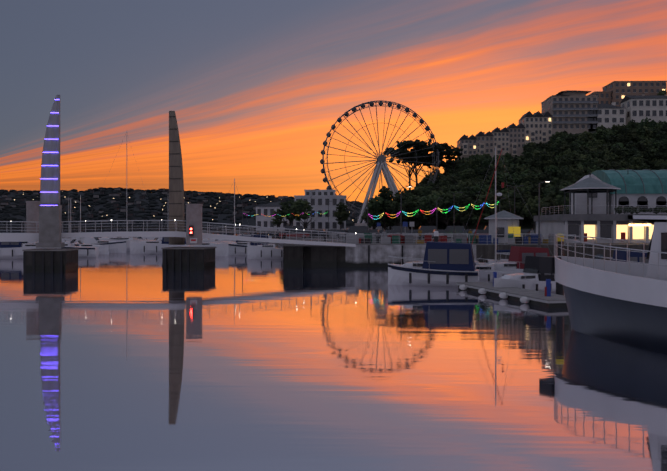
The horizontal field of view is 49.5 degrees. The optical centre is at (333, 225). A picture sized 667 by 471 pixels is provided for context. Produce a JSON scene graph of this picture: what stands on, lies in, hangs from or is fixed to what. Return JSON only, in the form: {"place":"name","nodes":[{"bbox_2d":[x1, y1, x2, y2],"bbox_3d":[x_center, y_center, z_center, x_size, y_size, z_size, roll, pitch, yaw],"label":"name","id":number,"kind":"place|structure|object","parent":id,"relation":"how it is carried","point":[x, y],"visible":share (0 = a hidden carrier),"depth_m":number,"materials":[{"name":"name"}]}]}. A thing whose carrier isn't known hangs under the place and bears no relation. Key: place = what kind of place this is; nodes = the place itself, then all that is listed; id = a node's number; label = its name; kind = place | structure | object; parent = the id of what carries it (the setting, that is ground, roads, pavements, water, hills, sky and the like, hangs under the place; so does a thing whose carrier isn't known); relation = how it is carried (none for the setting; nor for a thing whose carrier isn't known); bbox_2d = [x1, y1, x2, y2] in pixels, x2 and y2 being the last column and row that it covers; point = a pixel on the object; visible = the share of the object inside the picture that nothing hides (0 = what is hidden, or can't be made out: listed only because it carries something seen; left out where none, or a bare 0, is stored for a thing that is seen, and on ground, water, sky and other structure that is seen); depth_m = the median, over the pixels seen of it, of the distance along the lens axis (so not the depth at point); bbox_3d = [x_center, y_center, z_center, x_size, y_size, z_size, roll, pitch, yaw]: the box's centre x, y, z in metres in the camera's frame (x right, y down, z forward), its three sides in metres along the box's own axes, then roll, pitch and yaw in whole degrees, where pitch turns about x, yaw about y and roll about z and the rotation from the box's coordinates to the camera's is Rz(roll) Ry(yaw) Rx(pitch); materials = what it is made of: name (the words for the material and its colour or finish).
{"place":"outdoors","nodes":[
{"label":"outdoors","id":0,"kind":"place"},
{"bbox_2d":[0,227,349,228],"bbox_3d":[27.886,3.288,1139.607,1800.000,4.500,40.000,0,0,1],"label":"shore","id":1,"kind":"structure","parent":0,"point":[123,228],"depth_m":1128.59,"materials":[{"name":"grey concrete"}]},
{"bbox_2d":[0,190,365,226],"bbox_3d":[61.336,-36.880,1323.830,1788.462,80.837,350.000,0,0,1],"label":"hills","id":2,"kind":"structure","parent":0,"point":[251,221],"depth_m":1243.42,"materials":[{"name":"green plant"}]},
{"bbox_2d":[0,187,366,225],"bbox_3d":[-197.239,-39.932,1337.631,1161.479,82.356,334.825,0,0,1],"label":"town","id":3,"kind":"object","parent":2,"relation":"on","point":[115,206],"visible":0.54,"depth_m":1333.29,"materials":[{"name":"grey"}]},
{"bbox_2d":[256,190,346,230],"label":"promenade buildings","id":4,"kind":"structure","parent":0,"point":[318,200],"depth_m":262.19,"materials":[{"name":"white paint"}]},
{"bbox_2d":[0,229,666,470],"bbox_3d":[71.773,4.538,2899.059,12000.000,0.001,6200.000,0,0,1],"label":"water","id":5,"kind":"structure","parent":0,"point":[127,361],"depth_m":21.80,"materials":[{"name":"liquid"}]},
{"bbox_2d":[0,242,36,258],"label":"boat","id":6,"kind":"object","parent":5,"relation":"on","point":[10,250],"visible":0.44,"depth_m":99.77,"materials":[{"name":"white plastic"}]},
{"bbox_2d":[64,198,77,243],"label":"sailboat","id":7,"kind":"object","parent":5,"relation":"in","point":[70,205],"visible":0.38,"depth_m":144.69,"materials":[{"name":"white"}]},
{"bbox_2d":[63,239,99,256],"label":"boat","id":8,"kind":"object","parent":5,"relation":"on","point":[88,251],"visible":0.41,"depth_m":104.10,"materials":[{"name":"white"}]},
{"bbox_2d":[74,195,101,243],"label":"sailboat","id":9,"kind":"object","parent":5,"relation":"in","point":[82,240],"visible":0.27,"depth_m":164.08,"materials":[{"name":"white"}]},
{"bbox_2d":[78,240,108,253],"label":"boat","id":10,"kind":"object","parent":5,"relation":"on","point":[104,249],"visible":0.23,"depth_m":115.42,"materials":[{"name":"white"}]},
{"bbox_2d":[74,237,125,252],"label":"boat","id":11,"kind":"object","parent":5,"relation":"on","point":[117,247],"visible":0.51,"depth_m":122.33,"materials":[{"name":"white plastic"}]},
{"bbox_2d":[84,237,160,250],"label":"boat","id":12,"kind":"object","parent":5,"relation":"on","point":[87,240],"visible":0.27,"depth_m":129.44,"materials":[{"name":"white"}]},
{"bbox_2d":[130,237,191,253],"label":"boat","id":13,"kind":"object","parent":5,"relation":"on","point":[147,247],"visible":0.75,"depth_m":117.70,"materials":[{"name":"white"}]},
{"bbox_2d":[0,95,355,272],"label":"footbridge","id":14,"kind":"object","parent":5,"relation":"in","point":[44,228],"depth_m":72.75,"materials":[{"name":"white paint"}]},
{"bbox_2d":[202,227,284,238],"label":"bridge railing","id":15,"kind":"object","parent":14,"relation":"on","point":[257,232],"visible":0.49,"depth_m":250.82,"materials":[{"name":"metal"}]},
{"bbox_2d":[167,240,228,255],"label":"boat","id":16,"kind":"object","parent":5,"relation":"on","point":[221,249],"visible":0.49,"depth_m":107.94,"materials":[{"name":"white"}]},
{"bbox_2d":[216,178,248,242],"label":"sailboat","id":17,"kind":"object","parent":5,"relation":"in","point":[234,216],"visible":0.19,"depth_m":142.40,"materials":[{"name":"white metal"}]},
{"bbox_2d":[228,235,268,254],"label":"boat","id":18,"kind":"object","parent":5,"relation":"on","point":[239,248],"visible":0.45,"depth_m":111.43,"materials":[{"name":"white"}]},
{"bbox_2d":[247,241,282,258],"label":"boat","id":19,"kind":"object","parent":5,"relation":"on","point":[268,251],"visible":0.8,"depth_m":99.45,"materials":[{"name":"white"}]},
{"bbox_2d":[388,241,478,285],"bbox_3d":[7.577,3.043,55.278,6.917,3.680,3.197,0,0,13],"label":"boat","id":20,"kind":"object","parent":5,"relation":"in","point":[446,264],"visible":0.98,"depth_m":54.00,"materials":[{"name":"white"}]},
{"bbox_2d":[475,260,521,282],"bbox_3d":[12.697,3.704,58.151,5.615,2.267,2.480,0,0,16],"label":"boat","id":21,"kind":"object","parent":5,"relation":"in","point":[486,273],"visible":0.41,"depth_m":57.46,"materials":[{"name":"white plastic"}]},
{"bbox_2d":[434,231,563,294],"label":"mooring piles","id":22,"kind":"object","parent":5,"relation":"on","point":[559,289],"visible":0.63,"depth_m":44.42,"materials":[{"name":"black metal"}]},
{"bbox_2d":[460,147,550,264],"bbox_3d":[15.275,-1.062,64.587,9.500,12.000,2.848,0,0,9],"label":"sailboat","id":23,"kind":"object","parent":5,"relation":"on","point":[498,252],"visible":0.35,"depth_m":64.65,"materials":[{"name":"white metal"}]},
{"bbox_2d":[472,150,515,245],"bbox_3d":[14.787,-2.185,64.725,7.242,9.474,1.062,0,0,-42],"label":"red yacht line","id":24,"kind":"object","parent":23,"relation":"attached to","point":[502,186],"visible":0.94,"depth_m":64.17,"materials":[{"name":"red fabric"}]},
{"bbox_2d":[456,272,566,307],"bbox_3d":[11.281,3.853,46.385,2.625,1.530,12.935,0,0,-13],"label":"pontoon","id":25,"kind":"object","parent":5,"relation":"on","point":[547,298],"visible":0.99,"depth_m":44.31,"materials":[{"name":"grey"}]},
{"bbox_2d":[477,246,549,271],"bbox_3d":[15.019,3.273,59.590,6.616,3.190,2.948,0,0,-7],"label":"boat","id":26,"kind":"object","parent":5,"relation":"in","point":[516,260],"visible":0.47,"depth_m":58.67,"materials":[{"name":"white"}]},
{"bbox_2d":[494,256,555,291],"bbox_3d":[13.172,3.446,49.131,5.524,2.755,2.451,0,0,-24],"label":"speedboat","id":27,"kind":"object","parent":5,"relation":"in","point":[530,277],"visible":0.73,"depth_m":48.39,"materials":[{"name":"white plastic"}]},
{"bbox_2d":[539,215,666,352],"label":"ship","id":28,"kind":"object","parent":5,"relation":"on","point":[620,302],"visible":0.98,"depth_m":27.55,"materials":[{"name":"metal"}]},
{"bbox_2d":[612,250,648,263],"bbox_3d":[20.913,3.338,54.443,7.015,3.000,2.800,0,0,-3],"label":"bench","id":29,"kind":"object","parent":5,"relation":"on","point":[634,256],"visible":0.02,"depth_m":53.51,"materials":[{"name":"blue"}]},
{"bbox_2d":[0,0,666,202],"label":"sky","id":30,"kind":"structure","parent":0,"point":[255,90],"materials":[{"name":"orange"}]},
{"bbox_2d":[283,228,649,267],"bbox_3d":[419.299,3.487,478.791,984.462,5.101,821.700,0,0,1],"label":"quay land","id":31,"kind":"structure","parent":0,"point":[373,254],"depth_m":79.77,"materials":[{"name":"grey concrete"}]},
{"bbox_2d":[271,209,283,230],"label":"tree","id":32,"kind":"object","parent":31,"relation":"on","point":[278,221],"visible":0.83,"depth_m":269.41,"materials":[{"name":"green plant"}]},
{"bbox_2d":[279,199,300,225],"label":"tree","id":33,"kind":"object","parent":31,"relation":"on","point":[284,207],"visible":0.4,"depth_m":190.20,"materials":[{"name":"green plant"}]},
{"bbox_2d":[286,199,314,228],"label":"tree","id":34,"kind":"object","parent":31,"relation":"on","point":[300,211],"visible":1,"depth_m":183.65,"materials":[{"name":"green plant"}]},
{"bbox_2d":[333,202,349,228],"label":"tree","id":35,"kind":"object","parent":31,"relation":"on","point":[341,214],"visible":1,"depth_m":214.37,"materials":[{"name":"green plant"}]},
{"bbox_2d":[367,198,373,232],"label":"street lamp","id":36,"kind":"object","parent":31,"relation":"on","point":[367,213],"visible":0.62,"depth_m":99.80,"materials":[{"name":"grey metal"}]},
{"bbox_2d":[371,201,498,218],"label":"festoon","id":37,"kind":"object","parent":36,"relation":"hanging from","point":[439,208],"visible":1,"depth_m":99.60,"materials":[{"name":"multicoloured plastic"}]},
{"bbox_2d":[368,212,380,228],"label":"tree","id":38,"kind":"object","parent":31,"relation":"on","point":[373,221],"visible":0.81,"depth_m":213.62,"materials":[{"name":"green plant"}]},
{"bbox_2d":[365,196,386,228],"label":"tree","id":39,"kind":"object","parent":31,"relation":"on","point":[375,204],"visible":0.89,"depth_m":212.18,"materials":[{"name":"green plant"}]},
{"bbox_2d":[320,100,440,229],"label":"wheel","id":40,"kind":"object","parent":31,"relation":"on","point":[381,163],"visible":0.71,"depth_m":290.75,"materials":[{"name":"grey metal"}]},
{"bbox_2d":[378,186,393,229],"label":"tree","id":41,"kind":"object","parent":31,"relation":"on","point":[385,193],"visible":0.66,"depth_m":213.23,"materials":[{"name":"green plant"}]},
{"bbox_2d":[386,204,398,225],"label":"tree","id":42,"kind":"object","parent":31,"relation":"on","point":[389,211],"visible":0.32,"depth_m":209.59,"materials":[{"name":"green plant"}]},
{"bbox_2d":[390,190,406,225],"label":"tree","id":43,"kind":"object","parent":31,"relation":"on","point":[395,208],"visible":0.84,"depth_m":203.78,"materials":[{"name":"green plant"}]},
{"bbox_2d":[390,200,411,223],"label":"tree","id":44,"kind":"object","parent":31,"relation":"on","point":[404,213],"visible":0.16,"depth_m":209.92,"materials":[{"name":"green plant"}]},
{"bbox_2d":[398,195,425,229],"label":"tree","id":45,"kind":"object","parent":31,"relation":"on","point":[411,199],"visible":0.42,"depth_m":211.66,"materials":[{"name":"green plant"}]},
{"bbox_2d":[406,195,421,229],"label":"tree","id":46,"kind":"object","parent":31,"relation":"on","point":[418,218],"visible":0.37,"depth_m":212.85,"materials":[{"name":"green plant"}]},
{"bbox_2d":[279,222,565,243],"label":"quay clutter","id":47,"kind":"object","parent":31,"relation":"on","point":[367,239],"visible":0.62,"depth_m":89.70,"materials":[{"name":"grey"}]},
{"bbox_2d":[415,195,438,225],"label":"tree","id":48,"kind":"object","parent":31,"relation":"on","point":[429,204],"visible":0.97,"depth_m":193.13,"materials":[{"name":"green plant"}]},
{"bbox_2d":[437,190,461,225],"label":"tree","id":49,"kind":"object","parent":31,"relation":"on","point":[450,200],"visible":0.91,"depth_m":198.57,"materials":[{"name":"green plant"}]},
{"bbox_2d":[456,193,474,227],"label":"tree","id":50,"kind":"object","parent":31,"relation":"on","point":[464,200],"visible":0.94,"depth_m":183.38,"materials":[{"name":"green plant"}]},
{"bbox_2d":[470,199,490,229],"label":"tree","id":51,"kind":"object","parent":31,"relation":"on","point":[485,212],"visible":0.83,"depth_m":192.81,"materials":[{"name":"green plant"}]},
{"bbox_2d":[490,190,507,214],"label":"tree","id":52,"kind":"object","parent":31,"relation":"on","point":[503,204],"visible":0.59,"depth_m":177.95,"materials":[{"name":"green plant"}]},
{"bbox_2d":[484,210,523,242],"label":"quay kiosk","id":53,"kind":"object","parent":31,"relation":"on","point":[505,221],"visible":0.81,"depth_m":89.77,"materials":[{"name":"white paint"}]},
{"bbox_2d":[506,188,526,220],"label":"tree","id":54,"kind":"object","parent":31,"relation":"on","point":[519,204],"visible":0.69,"depth_m":188.02,"materials":[{"name":"green plant"}]},
{"bbox_2d":[521,196,547,229],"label":"tree","id":55,"kind":"object","parent":31,"relation":"on","point":[530,209],"visible":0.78,"depth_m":173.11,"materials":[{"name":"green plant"}]},
{"bbox_2d":[538,181,550,247],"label":"street lamp","id":56,"kind":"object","parent":31,"relation":"on","point":[539,242],"depth_m":69.42,"materials":[{"name":"grey metal"}]},
{"bbox_2d":[543,196,561,214],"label":"tree","id":57,"kind":"object","parent":31,"relation":"on","point":[550,202],"visible":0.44,"depth_m":181.39,"materials":[{"name":"green plant"}]},
{"bbox_2d":[555,181,571,213],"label":"tree","id":58,"kind":"object","parent":31,"relation":"on","point":[559,201],"visible":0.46,"depth_m":168.06,"materials":[{"name":"green plant"}]},
{"bbox_2d":[534,169,666,242],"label":"pavilion building","id":59,"kind":"structure","parent":31,"relation":"on","point":[609,203],"depth_m":91.50,"materials":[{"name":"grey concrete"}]},
{"bbox_2d":[402,131,651,229],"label":"hill terrain","id":60,"kind":"structure","parent":0,"point":[526,223],"depth_m":224.39,"materials":[{"name":"green plant"}]},
{"bbox_2d":[389,139,431,189],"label":"tree","id":61,"kind":"object","parent":60,"relation":"on","point":[421,152],"visible":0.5,"depth_m":304.13,"materials":[{"name":"green plant"}]},
{"bbox_2d":[383,139,448,185],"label":"tree","id":62,"kind":"object","parent":60,"relation":"on","point":[424,145],"visible":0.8,"depth_m":297.40,"materials":[{"name":"green plant"}]},
{"bbox_2d":[414,186,432,196],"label":"tree","id":63,"kind":"object","parent":60,"relation":"on","point":[419,193],"visible":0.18,"depth_m":269.10,"materials":[{"name":"green plant"}]},
{"bbox_2d":[405,154,454,174],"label":"tree","id":64,"kind":"object","parent":60,"relation":"on","point":[447,163],"visible":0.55,"depth_m":306.19,"materials":[{"name":"green plant"}]},
{"bbox_2d":[422,173,438,184],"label":"tree","id":65,"kind":"object","parent":60,"relation":"on","point":[424,181],"visible":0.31,"depth_m":298.97,"materials":[{"name":"green plant"}]},
{"bbox_2d":[428,195,443,225],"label":"tree","id":66,"kind":"object","parent":60,"relation":"on","point":[436,197],"visible":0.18,"depth_m":211.80,"materials":[{"name":"green plant"}]},
{"bbox_2d":[429,145,462,175],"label":"tree","id":67,"kind":"object","parent":60,"relation":"on","point":[454,151],"visible":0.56,"depth_m":313.99,"materials":[{"name":"green plant"}]},
{"bbox_2d":[443,213,459,225],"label":"tree","id":68,"kind":"object","parent":60,"relation":"on","point":[456,218],"visible":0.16,"depth_m":211.37,"materials":[{"name":"green plant"}]},
{"bbox_2d":[444,176,458,186],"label":"tree","id":69,"kind":"object","parent":60,"relation":"on","point":[452,180],"visible":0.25,"depth_m":265.70,"materials":[{"name":"green plant"}]},
{"bbox_2d":[445,153,463,169],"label":"tree","id":70,"kind":"object","parent":60,"relation":"on","point":[453,157],"visible":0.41,"depth_m":321.12,"materials":[{"name":"green plant"}]},
{"bbox_2d":[447,184,474,222],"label":"tree","id":71,"kind":"object","parent":60,"relation":"on","point":[467,190],"visible":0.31,"depth_m":227.38,"materials":[{"name":"green plant"}]},
{"bbox_2d":[455,180,477,194],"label":"tree","id":72,"kind":"object","parent":60,"relation":"on","point":[467,183],"visible":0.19,"depth_m":237.65,"materials":[{"name":"green plant"}]},
{"bbox_2d":[459,168,476,181],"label":"tree","id":73,"kind":"object","parent":60,"relation":"on","point":[463,174],"visible":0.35,"depth_m":275.25,"materials":[{"name":"green plant"}]},
{"bbox_2d":[470,184,490,193],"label":"tree","id":74,"kind":"object","parent":60,"relation":"on","point":[478,188],"visible":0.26,"depth_m":231.53,"materials":[{"name":"green plant"}]},
{"bbox_2d":[476,193,493,225],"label":"tree","id":75,"kind":"object","parent":60,"relation":"on","point":[483,197],"visible":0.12,"depth_m":211.56,"materials":[{"name":"green plant"}]},
{"bbox_2d":[489,171,505,189],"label":"tree","id":76,"kind":"object","parent":60,"relation":"on","point":[499,176],"visible":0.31,"depth_m":242.23,"materials":[{"name":"green plant"}]},
{"bbox_2d":[486,174,511,184],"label":"tree","id":77,"kind":"object","parent":60,"relation":"on","point":[507,177],"visible":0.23,"depth_m":247.39,"materials":[{"name":"green plant"}]},
{"bbox_2d":[504,172,525,187],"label":"tree","id":78,"kind":"object","parent":60,"relation":"on","point":[514,178],"visible":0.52,"depth_m":247.72,"materials":[{"name":"green plant"}]},
{"bbox_2d":[516,155,526,166],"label":"tree","id":79,"kind":"object","parent":60,"relation":"on","point":[521,161],"visible":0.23,"depth_m":270.15,"materials":[{"name":"green plant"}]},
{"bbox_2d":[527,184,542,224],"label":"tree","id":80,"kind":"object","parent":60,"relation":"on","point":[533,192],"visible":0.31,"depth_m":218.38,"materials":[{"name":"green plant"}]},
{"bbox_2d":[531,149,555,159],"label":"tree","id":81,"kind":"object","parent":60,"relation":"on","point":[551,153],"visible":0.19,"depth_m":272.64,"materials":[{"name":"green plant"}]},
{"bbox_2d":[538,151,549,171],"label":"tree","id":82,"kind":"object","parent":60,"relation":"on","point":[543,157],"visible":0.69,"depth_m":265.91,"materials":[{"name":"green plant"}]},
{"bbox_2d":[538,171,552,188],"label":"tree","id":83,"kind":"object","parent":60,"relation":"on","point":[546,176],"visible":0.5,"depth_m":236.03,"materials":[{"name":"green plant"}]},
{"bbox_2d":[543,165,558,177],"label":"tree","id":84,"kind":"object","parent":60,"relation":"on","point":[554,170],"visible":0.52,"depth_m":259.15,"materials":[{"name":"green plant"}]},
{"bbox_2d":[457,81,666,159],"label":"buildings","id":85,"kind":"structure","parent":60,"relation":"on","point":[620,103],"depth_m":358.40,"materials":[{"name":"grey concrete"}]},
{"bbox_2d":[555,139,569,154],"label":"tree","id":86,"kind":"object","parent":60,"relation":"on","point":[564,141],"visible":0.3,"depth_m":277.36,"materials":[{"name":"green plant"}]},
{"bbox_2d":[559,148,576,158],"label":"tree","id":87,"kind":"object","parent":60,"relation":"on","point":[568,152],"visible":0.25,"depth_m":265.70,"materials":[{"name":"green plant"}]},
{"bbox_2d":[563,133,577,142],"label":"tree","id":88,"kind":"object","parent":60,"relation":"on","point":[571,138],"visible":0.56,"depth_m":293.70,"materials":[{"name":"green plant"}]},
{"bbox_2d":[570,152,580,167],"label":"tree","id":89,"kind":"object","parent":60,"relation":"on","point":[576,157],"visible":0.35,"depth_m":262.16,"materials":[{"name":"green plant"}]},
{"bbox_2d":[569,166,583,175],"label":"tree","id":90,"kind":"object","parent":60,"relation":"on","point":[580,170],"visible":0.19,"depth_m":244.94,"materials":[{"name":"green plant"}]},
{"bbox_2d":[574,131,593,142],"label":"tree","id":91,"kind":"object","parent":60,"relation":"on","point":[588,136],"visible":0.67,"depth_m":284.85,"materials":[{"name":"green plant"}]},
{"bbox_2d":[589,150,609,159],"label":"tree","id":92,"kind":"object","parent":60,"relation":"on","point":[600,156],"visible":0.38,"depth_m":263.81,"materials":[{"name":"green plant"}]},
{"bbox_2d":[595,128,618,143],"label":"tree","id":93,"kind":"object","parent":60,"relation":"on","point":[600,134],"visible":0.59,"depth_m":289.63,"materials":[{"name":"green plant"}]},
{"bbox_2d":[596,161,621,169],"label":"tree","id":94,"kind":"object","parent":60,"relation":"on","point":[604,167],"visible":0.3,"depth_m":246.67,"materials":[{"name":"green plant"}]},
{"bbox_2d":[604,135,619,146],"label":"tree","id":95,"kind":"object","parent":60,"relation":"on","point":[611,139],"visible":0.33,"depth_m":280.22,"materials":[{"name":"green plant"}]},
{"bbox_2d":[603,152,621,163],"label":"tree","id":96,"kind":"object","parent":60,"relation":"on","point":[611,158],"visible":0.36,"depth_m":260.41,"materials":[{"name":"green plant"}]},
{"bbox_2d":[609,144,625,162],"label":"tree","id":97,"kind":"object","parent":60,"relation":"on","point":[617,149],"visible":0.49,"depth_m":261.32,"materials":[{"name":"green plant"}]},
{"bbox_2d":[611,124,624,134],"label":"tree","id":98,"kind":"object","parent":60,"relation":"on","point":[618,128],"visible":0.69,"depth_m":303.60,"materials":[{"name":"green plant"}]},
{"bbox_2d":[617,134,628,148],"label":"tree","id":99,"kind":"object","parent":60,"relation":"on","point":[623,139],"visible":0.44,"depth_m":284.00,"materials":[{"name":"green plant"}]},
{"bbox_2d":[623,129,640,142],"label":"tree","id":100,"kind":"object","parent":60,"relation":"on","point":[634,135],"visible":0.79,"depth_m":286.94,"materials":[{"name":"green plant"}]},
{"bbox_2d":[627,147,643,165],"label":"tree","id":101,"kind":"object","parent":60,"relation":"on","point":[633,150],"visible":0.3,"depth_m":257.35,"materials":[{"name":"green plant"}]},
{"bbox_2d":[629,153,644,169],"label":"tree","id":102,"kind":"object","parent":60,"relation":"on","point":[637,161],"visible":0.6,"depth_m":248.03,"materials":[{"name":"green plant"}]},
{"bbox_2d":[634,126,647,141],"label":"tree","id":103,"kind":"object","parent":60,"relation":"on","point":[642,133],"visible":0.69,"depth_m":286.39,"materials":[{"name":"green plant"}]},
{"bbox_2d":[635,142,648,155],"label":"tree","id":104,"kind":"object","parent":60,"relation":"on","point":[641,147],"visible":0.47,"depth_m":266.59,"materials":[{"name":"green plant"}]},
{"bbox_2d":[638,138,652,147],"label":"tree","id":105,"kind":"object","parent":60,"relation":"on","point":[647,142],"visible":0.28,"depth_m":271.30,"materials":[{"name":"green plant"}]},
{"bbox_2d":[638,117,654,129],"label":"tree","id":106,"kind":"object","parent":60,"relation":"on","point":[644,122],"visible":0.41,"depth_m":294.48,"materials":[{"name":"green plant"}]},
{"bbox_2d":[640,126,653,139],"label":"tree","id":107,"kind":"object","parent":60,"relation":"on","point":[648,131],"visible":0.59,"depth_m":287.13,"materials":[{"name":"green plant"}]},
{"bbox_2d":[655,142,666,161],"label":"tree","id":108,"kind":"object","parent":60,"relation":"on","point":[662,154],"visible":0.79,"depth_m":262.98,"materials":[{"name":"green plant"}]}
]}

